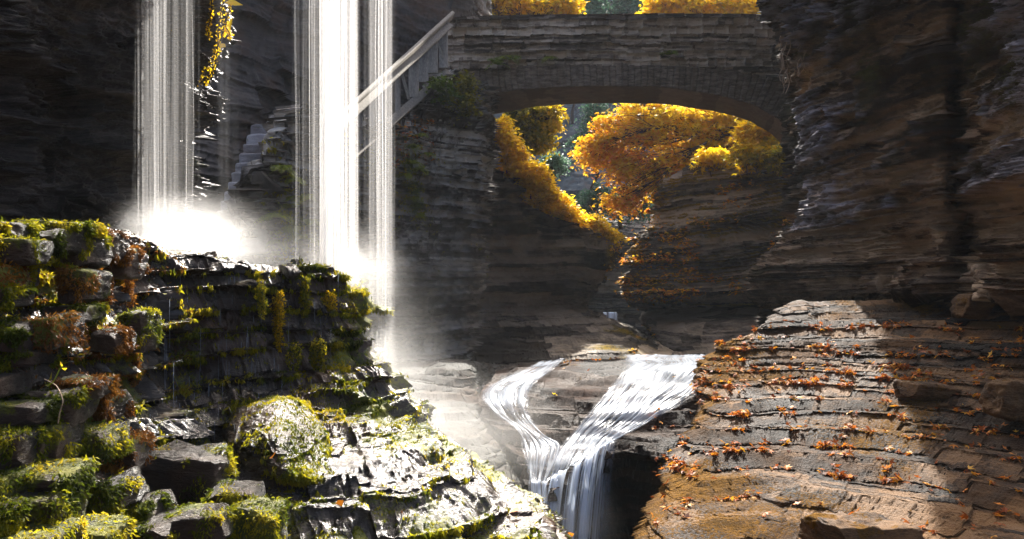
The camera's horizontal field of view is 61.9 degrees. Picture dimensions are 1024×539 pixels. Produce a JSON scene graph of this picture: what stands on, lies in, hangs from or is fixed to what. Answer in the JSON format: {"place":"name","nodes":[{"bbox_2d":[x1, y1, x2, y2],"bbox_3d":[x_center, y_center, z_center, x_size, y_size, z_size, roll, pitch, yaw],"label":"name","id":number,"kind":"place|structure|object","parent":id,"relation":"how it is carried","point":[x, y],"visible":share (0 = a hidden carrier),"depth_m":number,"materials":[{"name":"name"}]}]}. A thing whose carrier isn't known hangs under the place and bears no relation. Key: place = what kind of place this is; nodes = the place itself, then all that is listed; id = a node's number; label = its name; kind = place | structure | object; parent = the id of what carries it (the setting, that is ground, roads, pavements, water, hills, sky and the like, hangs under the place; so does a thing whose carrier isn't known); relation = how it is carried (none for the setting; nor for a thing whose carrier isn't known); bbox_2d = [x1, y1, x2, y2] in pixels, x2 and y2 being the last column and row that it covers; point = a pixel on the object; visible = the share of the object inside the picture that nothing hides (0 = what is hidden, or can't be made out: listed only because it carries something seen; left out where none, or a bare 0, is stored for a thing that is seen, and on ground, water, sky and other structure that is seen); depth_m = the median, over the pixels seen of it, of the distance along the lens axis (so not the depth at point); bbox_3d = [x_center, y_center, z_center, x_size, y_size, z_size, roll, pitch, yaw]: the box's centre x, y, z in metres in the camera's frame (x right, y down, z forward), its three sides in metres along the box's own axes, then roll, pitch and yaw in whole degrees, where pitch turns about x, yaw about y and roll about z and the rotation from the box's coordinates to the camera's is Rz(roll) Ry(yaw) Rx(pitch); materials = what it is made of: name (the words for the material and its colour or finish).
{"place":"outdoors","nodes":[
{"label":"outdoors","id":0,"kind":"place"},
{"bbox_2d":[0,0,238,249],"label":"black cliff","id":1,"kind":"structure","parent":0,"point":[109,111],"depth_m":9.82,"materials":[{"name":"stone"}]},
{"bbox_2d":[195,0,241,87],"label":"hanging vine","id":2,"kind":"object","parent":1,"relation":"hanging from","point":[226,22],"visible":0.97,"depth_m":10.40,"materials":[{"name":"yellow plant"}]},
{"bbox_2d":[0,227,571,538],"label":"mossy ledge","id":3,"kind":"object","parent":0,"point":[369,473],"visible":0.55,"depth_m":5.90,"materials":[{"name":"stone"}]},
{"bbox_2d":[5,264,39,287],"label":"stone block","id":4,"kind":"structure","parent":3,"relation":"on","point":[34,271],"depth_m":4.09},
{"bbox_2d":[0,233,54,269],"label":"stone block","id":5,"kind":"structure","parent":4,"relation":"on","point":[27,251],"depth_m":3.81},
{"bbox_2d":[0,216,44,238],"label":"stone block","id":6,"kind":"structure","parent":5,"relation":"on","point":[26,228],"depth_m":3.98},
{"bbox_2d":[32,227,90,261],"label":"stone block","id":7,"kind":"structure","parent":4,"relation":"on","point":[65,242],"depth_m":4.16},
{"bbox_2d":[0,514,89,538],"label":"stone block","id":8,"kind":"structure","parent":3,"relation":"on","point":[69,527],"depth_m":3.22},
{"bbox_2d":[0,492,42,536],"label":"stone block","id":9,"kind":"structure","parent":8,"relation":"on","point":[15,513],"depth_m":3.18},
{"bbox_2d":[18,486,90,524],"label":"stone block","id":10,"kind":"structure","parent":8,"relation":"on","point":[50,507],"depth_m":3.33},
{"bbox_2d":[0,461,50,500],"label":"stone block","id":11,"kind":"structure","parent":10,"relation":"on","point":[11,484],"depth_m":3.33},
{"bbox_2d":[21,454,100,496],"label":"stone block","id":12,"kind":"structure","parent":10,"relation":"on","point":[73,474],"depth_m":3.45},
{"bbox_2d":[0,422,53,469],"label":"stone block","id":13,"kind":"structure","parent":12,"relation":"on","point":[18,447],"depth_m":3.44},
{"bbox_2d":[39,301,113,327],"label":"stone block","id":14,"kind":"structure","parent":3,"relation":"on","point":[93,313],"depth_m":4.27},
{"bbox_2d":[53,264,116,304],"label":"stone block","id":15,"kind":"structure","parent":14,"relation":"on","point":[82,284],"depth_m":4.26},
{"bbox_2d":[55,234,113,268],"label":"stone block","id":16,"kind":"structure","parent":15,"relation":"on","point":[95,253],"depth_m":4.38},
{"bbox_2d":[13,217,109,239],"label":"stone block","id":17,"kind":"structure","parent":16,"relation":"on","point":[89,229],"depth_m":4.30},
{"bbox_2d":[0,229,192,398],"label":"moss","id":18,"kind":"object","parent":3,"relation":"attached to","point":[120,304],"visible":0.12,"depth_m":5.32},
{"bbox_2d":[81,511,139,538],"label":"stone block","id":19,"kind":"structure","parent":3,"relation":"on","point":[107,526],"depth_m":3.58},
{"bbox_2d":[86,321,137,359],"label":"stone block","id":20,"kind":"structure","parent":3,"relation":"on","point":[119,339],"depth_m":4.66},
{"bbox_2d":[85,466,149,515],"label":"stone block","id":21,"kind":"structure","parent":3,"relation":"on","point":[117,493],"depth_m":3.88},
{"bbox_2d":[77,415,135,466],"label":"stone block","id":22,"kind":"structure","parent":21,"relation":"on","point":[106,441],"depth_m":3.95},
{"bbox_2d":[13,383,99,427],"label":"stone block","id":23,"kind":"structure","parent":22,"relation":"on","point":[80,405],"depth_m":3.78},
{"bbox_2d":[48,370,121,400],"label":"stone block","id":24,"kind":"structure","parent":23,"relation":"on","point":[102,386],"depth_m":3.95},
{"bbox_2d":[39,421,87,458],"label":"stone block","id":25,"kind":"structure","parent":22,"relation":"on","point":[67,440],"depth_m":3.70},
{"bbox_2d":[0,391,65,427],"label":"stone block","id":26,"kind":"structure","parent":25,"relation":"on","point":[21,412],"depth_m":3.58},
{"bbox_2d":[0,372,31,397],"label":"stone block","id":27,"kind":"structure","parent":26,"relation":"on","point":[13,383],"depth_m":3.67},
{"bbox_2d":[0,347,70,373],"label":"stone block","id":28,"kind":"structure","parent":27,"relation":"on","point":[16,358],"depth_m":3.75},
{"bbox_2d":[0,314,34,351],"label":"stone block","id":29,"kind":"structure","parent":28,"relation":"on","point":[15,334],"depth_m":3.73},
{"bbox_2d":[0,282,39,312],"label":"stone block","id":30,"kind":"structure","parent":29,"relation":"on","point":[13,297],"depth_m":3.76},
{"bbox_2d":[0,258,32,291],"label":"stone block","id":31,"kind":"structure","parent":30,"relation":"on","point":[9,273],"depth_m":3.79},
{"bbox_2d":[12,309,89,354],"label":"stone block","id":32,"kind":"structure","parent":28,"relation":"on","point":[55,331],"depth_m":3.89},
{"bbox_2d":[89,388,136,422],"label":"stone block","id":33,"kind":"structure","parent":22,"relation":"on","point":[121,405],"depth_m":4.24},
{"bbox_2d":[99,426,157,474],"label":"stone block","id":34,"kind":"structure","parent":3,"relation":"on","point":[143,454],"depth_m":4.36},
{"bbox_2d":[121,279,137,309],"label":"hanging moss","id":35,"kind":"object","parent":3,"relation":"hanging from","point":[127,287],"visible":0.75,"depth_m":5.45,"materials":[{"name":"brown plant"}]},
{"bbox_2d":[110,243,149,282],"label":"stone block","id":36,"kind":"structure","parent":3,"relation":"on","point":[132,264],"depth_m":4.91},
{"bbox_2d":[108,227,129,263],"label":"stone block","id":37,"kind":"structure","parent":36,"relation":"on","point":[120,241],"depth_m":4.76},
{"bbox_2d":[128,353,142,386],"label":"hanging moss","id":38,"kind":"object","parent":3,"relation":"hanging from","point":[137,364],"visible":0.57,"depth_m":5.27,"materials":[{"name":"brown plant"}]},
{"bbox_2d":[114,306,165,352],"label":"stone block","id":39,"kind":"structure","parent":3,"relation":"on","point":[146,324],"depth_m":5.09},
{"bbox_2d":[110,489,177,520],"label":"stone block","id":40,"kind":"structure","parent":3,"relation":"on","point":[149,505],"depth_m":4.06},
{"bbox_2d":[130,510,180,538],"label":"stone block","id":41,"kind":"structure","parent":3,"relation":"on","point":[156,527],"depth_m":3.87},
{"bbox_2d":[141,439,239,503],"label":"stone block","id":42,"kind":"structure","parent":3,"relation":"on","point":[186,472],"depth_m":4.67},
{"bbox_2d":[162,499,237,538],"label":"stone block","id":43,"kind":"object","parent":3,"relation":"on","point":[205,520],"depth_m":3.95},
{"bbox_2d":[200,478,265,505],"bbox_3d":[-1.456,1.180,4.460,0.284,0.173,0.334,0,0,0],"label":"stone block","id":44,"kind":"object","parent":3,"relation":"on","point":[229,491],"depth_m":4.39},
{"bbox_2d":[226,493,291,538],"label":"stone block","id":45,"kind":"object","parent":3,"relation":"on","point":[262,517],"depth_m":4.12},
{"bbox_2d":[254,276,268,319],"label":"hanging moss","id":46,"kind":"object","parent":3,"relation":"hanging from","point":[260,289],"visible":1,"depth_m":6.31,"materials":[{"name":"green plant"}]},
{"bbox_2d":[166,269,360,416],"bbox_3d":[-2.139,0.543,8.013,1.420,1.122,5.110,0,0,-10],"label":"moss","id":47,"kind":"object","parent":3,"relation":"on","point":[253,351],"visible":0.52,"depth_m":6.32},
{"bbox_2d":[269,289,286,353],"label":"hanging moss","id":48,"kind":"object","parent":3,"relation":"hanging from","point":[278,320],"visible":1,"depth_m":6.52,"materials":[{"name":"green plant"}]},
{"bbox_2d":[0,234,563,538],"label":"moss","id":49,"kind":"object","parent":3,"relation":"on","point":[320,268],"visible":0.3,"depth_m":5.93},
{"bbox_2d":[211,396,367,538],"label":"mossy hump","id":50,"kind":"object","parent":3,"relation":"on","point":[229,433],"visible":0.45,"depth_m":5.27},
{"bbox_2d":[224,394,365,538],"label":"moss","id":51,"kind":"object","parent":50,"relation":"on","point":[283,479],"visible":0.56,"depth_m":5.16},
{"bbox_2d":[283,341,304,372],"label":"hanging moss","id":52,"kind":"object","parent":3,"relation":"hanging from","point":[296,367],"visible":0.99,"depth_m":6.43,"materials":[{"name":"green plant"}]},
{"bbox_2d":[297,274,313,318],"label":"hanging moss","id":53,"kind":"object","parent":3,"relation":"hanging from","point":[304,287],"visible":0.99,"depth_m":6.75,"materials":[{"name":"green plant"}]},
{"bbox_2d":[307,337,327,371],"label":"hanging moss","id":54,"kind":"object","parent":3,"relation":"hanging from","point":[320,353],"visible":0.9,"depth_m":6.52,"materials":[{"name":"green plant"}]},
{"bbox_2d":[320,289,337,315],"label":"hanging moss","id":55,"kind":"object","parent":3,"relation":"hanging from","point":[326,299],"visible":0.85,"depth_m":6.91,"materials":[{"name":"green plant"}]},
{"bbox_2d":[319,0,352,282],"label":"waterfall","id":56,"kind":"structure","parent":3,"relation":"on","point":[335,190],"depth_m":8.03,"materials":[{"name":"liquid"}]},
{"bbox_2d":[172,0,494,296],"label":"shaded back cliff","id":57,"kind":"structure","parent":0,"point":[276,51],"depth_m":24.21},
{"bbox_2d":[491,0,589,159],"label":"golden tree","id":58,"kind":"object","parent":57,"relation":"on","point":[520,7],"visible":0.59,"depth_m":34.56,"materials":[{"name":"yellow plant"}]},
{"bbox_2d":[390,359,528,490],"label":"stream bank","id":59,"kind":"structure","parent":0,"point":[450,389],"depth_m":11.74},
{"bbox_2d":[223,68,501,364],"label":"stair wall","id":60,"kind":"structure","parent":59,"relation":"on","point":[437,315],"depth_m":20.61,"materials":[{"name":"stone"}]},
{"bbox_2d":[205,124,267,255],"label":"stone staircase","id":61,"kind":"structure","parent":60,"relation":"on","point":[222,234],"depth_m":17.03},
{"bbox_2d":[222,131,500,274],"bbox_3d":[-2.676,-1.994,22.017,2.425,4.961,12.835,0,0,25],"label":"moss","id":62,"kind":"object","parent":60,"relation":"attached to","point":[272,247],"visible":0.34,"depth_m":17.89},
{"bbox_2d":[253,212,292,226],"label":"fern","id":63,"kind":"object","parent":62,"relation":"attached to","point":[268,216],"visible":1,"depth_m":16.47,"materials":[{"name":"green plant"}]},
{"bbox_2d":[270,224,300,238],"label":"fern","id":64,"kind":"object","parent":62,"relation":"attached to","point":[291,228],"visible":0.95,"depth_m":17.06,"materials":[{"name":"green plant"}]},
{"bbox_2d":[282,234,318,249],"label":"fern","id":65,"kind":"object","parent":62,"relation":"attached to","point":[296,237],"visible":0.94,"depth_m":17.38,"materials":[{"name":"green plant"}]},
{"bbox_2d":[330,11,454,162],"bbox_3d":[-2.795,-4.643,20.729,0.367,4.464,4.883,0,0,29],"label":"wooden railing","id":66,"kind":"object","parent":60,"relation":"on","point":[419,59],"visible":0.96,"depth_m":20.85,"materials":[{"name":"grey wood"}]},
{"bbox_2d":[390,115,434,165],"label":"leaf litter","id":67,"kind":"object","parent":60,"relation":"on","point":[432,142],"visible":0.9,"depth_m":20.99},
{"bbox_2d":[419,59,466,105],"bbox_3d":[-1.863,-4.725,21.954,1.438,1.531,1.303,0,0,0],"label":"wall plant","id":68,"kind":"object","parent":60,"relation":"on","point":[437,84],"depth_m":21.74,"materials":[{"name":"green plant"}]},
{"bbox_2d":[442,74,482,127],"bbox_3d":[-1.432,-4.393,22.332,1.306,1.364,1.261,0,0,-19],"label":"wall plant","id":69,"kind":"object","parent":60,"relation":"on","point":[467,103],"depth_m":22.18,"materials":[{"name":"green plant"}]},
{"bbox_2d":[454,69,485,104],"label":"wall plant","id":70,"kind":"object","parent":60,"relation":"on","point":[470,83],"depth_m":22.47,"materials":[{"name":"green plant"}]},
{"bbox_2d":[470,168,684,384],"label":"gorge spur","id":71,"kind":"structure","parent":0,"point":[548,277],"depth_m":28.59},
{"bbox_2d":[494,113,522,156],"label":"yellow shrub","id":72,"kind":"object","parent":71,"relation":"on","point":[506,121],"visible":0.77,"depth_m":28.30,"materials":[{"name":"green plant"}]},
{"bbox_2d":[496,131,531,177],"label":"yellow shrub","id":73,"kind":"object","parent":71,"relation":"on","point":[517,148],"visible":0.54,"depth_m":28.56,"materials":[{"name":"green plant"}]},
{"bbox_2d":[497,146,539,185],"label":"yellow shrub","id":74,"kind":"object","parent":71,"relation":"on","point":[517,169],"visible":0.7,"depth_m":28.71,"materials":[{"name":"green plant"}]},
{"bbox_2d":[497,105,569,159],"bbox_3d":[0.608,-4.926,32.480,3.255,3.412,2.586,0,0,0],"label":"olive tree","id":75,"kind":"object","parent":71,"relation":"on","point":[539,126],"visible":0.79,"depth_m":32.12,"materials":[{"name":"plant"}]},
{"bbox_2d":[508,156,560,198],"bbox_3d":[0.720,-3.150,29.335,1.764,1.517,1.758,0,0,44],"label":"yellow shrub","id":76,"kind":"object","parent":71,"relation":"on","point":[543,174],"visible":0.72,"depth_m":29.06,"materials":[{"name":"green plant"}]},
{"bbox_2d":[519,180,569,210],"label":"yellow shrub","id":77,"kind":"object","parent":71,"relation":"on","point":[545,192],"visible":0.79,"depth_m":29.32,"materials":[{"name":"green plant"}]},
{"bbox_2d":[533,146,572,183],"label":"pale tree","id":78,"kind":"object","parent":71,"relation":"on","point":[556,162],"visible":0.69,"depth_m":40.88,"materials":[{"name":"green plant"}]},
{"bbox_2d":[530,191,579,216],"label":"yellow shrub","id":79,"kind":"object","parent":71,"relation":"on","point":[558,208],"visible":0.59,"depth_m":29.69,"materials":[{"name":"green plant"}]},
{"bbox_2d":[552,202,589,226],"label":"yellow shrub","id":80,"kind":"object","parent":71,"relation":"on","point":[572,217],"visible":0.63,"depth_m":29.98,"materials":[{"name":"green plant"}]},
{"bbox_2d":[567,208,607,236],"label":"yellow shrub","id":81,"kind":"object","parent":71,"relation":"on","point":[594,218],"visible":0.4,"depth_m":30.80,"materials":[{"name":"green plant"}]},
{"bbox_2d":[588,215,614,246],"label":"yellow shrub","id":82,"kind":"object","parent":71,"relation":"on","point":[605,230],"visible":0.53,"depth_m":31.11,"materials":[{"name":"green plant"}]},
{"bbox_2d":[605,227,628,257],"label":"yellow shrub","id":83,"kind":"object","parent":71,"relation":"on","point":[617,236],"visible":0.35,"depth_m":31.62,"materials":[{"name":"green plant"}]},
{"bbox_2d":[604,225,688,356],"bbox_3d":[5.046,0.253,32.037,3.333,4.641,15.153,0,0,13],"label":"ground cover","id":84,"kind":"object","parent":71,"relation":"on","point":[611,248],"visible":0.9,"depth_m":32.59,"materials":[{"name":"orange plant"}]},
{"bbox_2d":[494,13,675,216],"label":"blue cliff","id":85,"kind":"structure","parent":0,"point":[575,182],"depth_m":81.29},
{"bbox_2d":[478,356,703,538],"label":"wet rock shelf","id":86,"kind":"object","parent":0,"point":[564,413],"visible":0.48,"depth_m":10.59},
{"bbox_2d":[487,359,561,473],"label":"stream","id":87,"kind":"structure","parent":86,"relation":"on","point":[506,394],"depth_m":11.44,"materials":[{"name":"white"}]},
{"bbox_2d":[531,479,545,502],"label":"waterfall","id":88,"kind":"structure","parent":86,"relation":"attached to","point":[536,487],"depth_m":9.25,"materials":[{"name":"white"}]},
{"bbox_2d":[543,444,607,538],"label":"waterfall","id":89,"kind":"structure","parent":86,"relation":"attached to","point":[587,498],"depth_m":9.29,"materials":[{"name":"white"}]},
{"bbox_2d":[551,352,745,401],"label":"leaf litter","id":90,"kind":"object","parent":86,"relation":"on","point":[719,370],"visible":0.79,"depth_m":11.07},
{"bbox_2d":[578,0,643,123],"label":"tree","id":91,"kind":"object","parent":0,"point":[598,6],"visible":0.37,"depth_m":62.83,"materials":[{"name":"green plant"}]},
{"bbox_2d":[584,213,653,310],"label":"gorge wall","id":92,"kind":"structure","parent":0,"point":[606,298],"depth_m":51.14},
{"bbox_2d":[558,103,614,212],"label":"pale tree","id":93,"kind":"object","parent":92,"relation":"on","point":[589,110],"visible":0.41,"depth_m":49.98,"materials":[{"name":"green plant"}]},
{"bbox_2d":[606,312,646,332],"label":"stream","id":94,"kind":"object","parent":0,"point":[630,318],"visible":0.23,"depth_m":44.08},
{"bbox_2d":[555,354,703,473],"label":"stream","id":95,"kind":"structure","parent":0,"point":[618,404],"depth_m":11.04,"materials":[{"name":"white"}]},
{"bbox_2d":[617,160,792,355],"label":"gorge spur","id":96,"kind":"structure","parent":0,"point":[729,246],"depth_m":32.12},
{"bbox_2d":[569,181,652,229],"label":"green bush","id":97,"kind":"object","parent":96,"relation":"on","point":[585,203],"visible":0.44,"depth_m":45.08,"materials":[{"name":"green plant"}]},
{"bbox_2d":[567,103,750,230],"bbox_3d":[7.315,-4.642,35.627,9.989,6.195,4.850,0,0,0],"label":"maple tree","id":98,"kind":"object","parent":96,"relation":"on","point":[644,128],"visible":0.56,"depth_m":35.34,"materials":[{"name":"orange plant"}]},
{"bbox_2d":[628,0,759,13],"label":"golden tree","id":99,"kind":"object","parent":96,"relation":"on","point":[706,6],"visible":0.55,"depth_m":37.63,"materials":[{"name":"yellow plant"}]},
{"bbox_2d":[618,173,793,302],"bbox_3d":[7.497,-1.232,40.272,6.605,5.041,23.117,0,0,0],"label":"ground cover","id":100,"kind":"object","parent":96,"relation":"on","point":[692,255],"visible":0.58,"depth_m":32.29,"materials":[{"name":"orange plant"}]},
{"bbox_2d":[689,140,735,187],"bbox_3d":[7.797,-4.039,32.982,2.131,1.955,2.056,0,0,0],"label":"leafy shrub","id":101,"kind":"object","parent":96,"relation":"on","point":[710,157],"visible":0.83,"depth_m":32.60,"materials":[{"name":"yellow plant"}]},
{"bbox_2d":[721,139,768,177],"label":"leafy shrub","id":102,"kind":"object","parent":96,"relation":"on","point":[739,158],"visible":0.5,"depth_m":31.18,"materials":[{"name":"yellow plant"}]},
{"bbox_2d":[721,120,774,155],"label":"leafy shrub","id":103,"kind":"object","parent":96,"relation":"on","point":[748,131],"visible":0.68,"depth_m":31.38,"materials":[{"name":"yellow plant"}]},
{"bbox_2d":[736,134,785,173],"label":"leafy shrub","id":104,"kind":"object","parent":96,"relation":"on","point":[763,149],"visible":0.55,"depth_m":30.62,"materials":[{"name":"yellow plant"}]},
{"bbox_2d":[762,143,791,176],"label":"leafy shrub","id":105,"kind":"object","parent":96,"relation":"on","point":[777,154],"visible":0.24,"depth_m":29.91,"materials":[{"name":"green plant"}]},
{"bbox_2d":[631,297,1023,538],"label":"leafy rock slope","id":106,"kind":"structure","parent":0,"point":[918,499],"depth_m":8.92,"materials":[{"name":"stone"}]},
{"bbox_2d":[761,491,802,506],"bbox_3d":[2.537,2.125,7.829,0.565,0.184,0.427,0,0,-25],"label":"stone block","id":107,"kind":"object","parent":106,"relation":"on","point":[773,498],"depth_m":7.68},
{"bbox_2d":[647,318,1023,537],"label":"leaf litter","id":108,"kind":"object","parent":106,"relation":"on","point":[841,475],"visible":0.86,"depth_m":9.27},
{"bbox_2d":[799,510,922,538],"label":"stone block","id":109,"kind":"object","parent":106,"relation":"on","point":[870,524],"depth_m":6.72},
{"bbox_2d":[892,379,961,400],"bbox_3d":[4.652,1.368,9.589,0.704,0.261,0.496,0,0,-15],"label":"stone block","id":110,"kind":"object","parent":106,"relation":"on","point":[927,390],"depth_m":9.39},
{"bbox_2d":[949,292,995,320],"bbox_3d":[6.309,0.506,11.670,0.458,0.400,0.441,0,0,0],"label":"stone block","id":111,"kind":"object","parent":106,"relation":"on","point":[964,305],"depth_m":11.52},
{"bbox_2d":[978,379,1023,424],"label":"stone block","id":112,"kind":"object","parent":106,"relation":"on","point":[1002,398],"depth_m":8.22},
{"bbox_2d":[739,0,1023,331],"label":"gorge cliff","id":113,"kind":"structure","parent":0,"point":[902,139],"depth_m":13.86,"materials":[{"name":"stone"}]},
{"bbox_2d":[445,13,793,142],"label":"stone bridge","id":114,"kind":"structure","parent":113,"relation":"on","point":[723,63],"depth_m":23.93,"materials":[{"name":"stone"}]},
{"bbox_2d":[778,36,806,93],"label":"hanging roots","id":115,"kind":"object","parent":113,"relation":"hanging from","point":[782,59],"visible":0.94,"depth_m":17.00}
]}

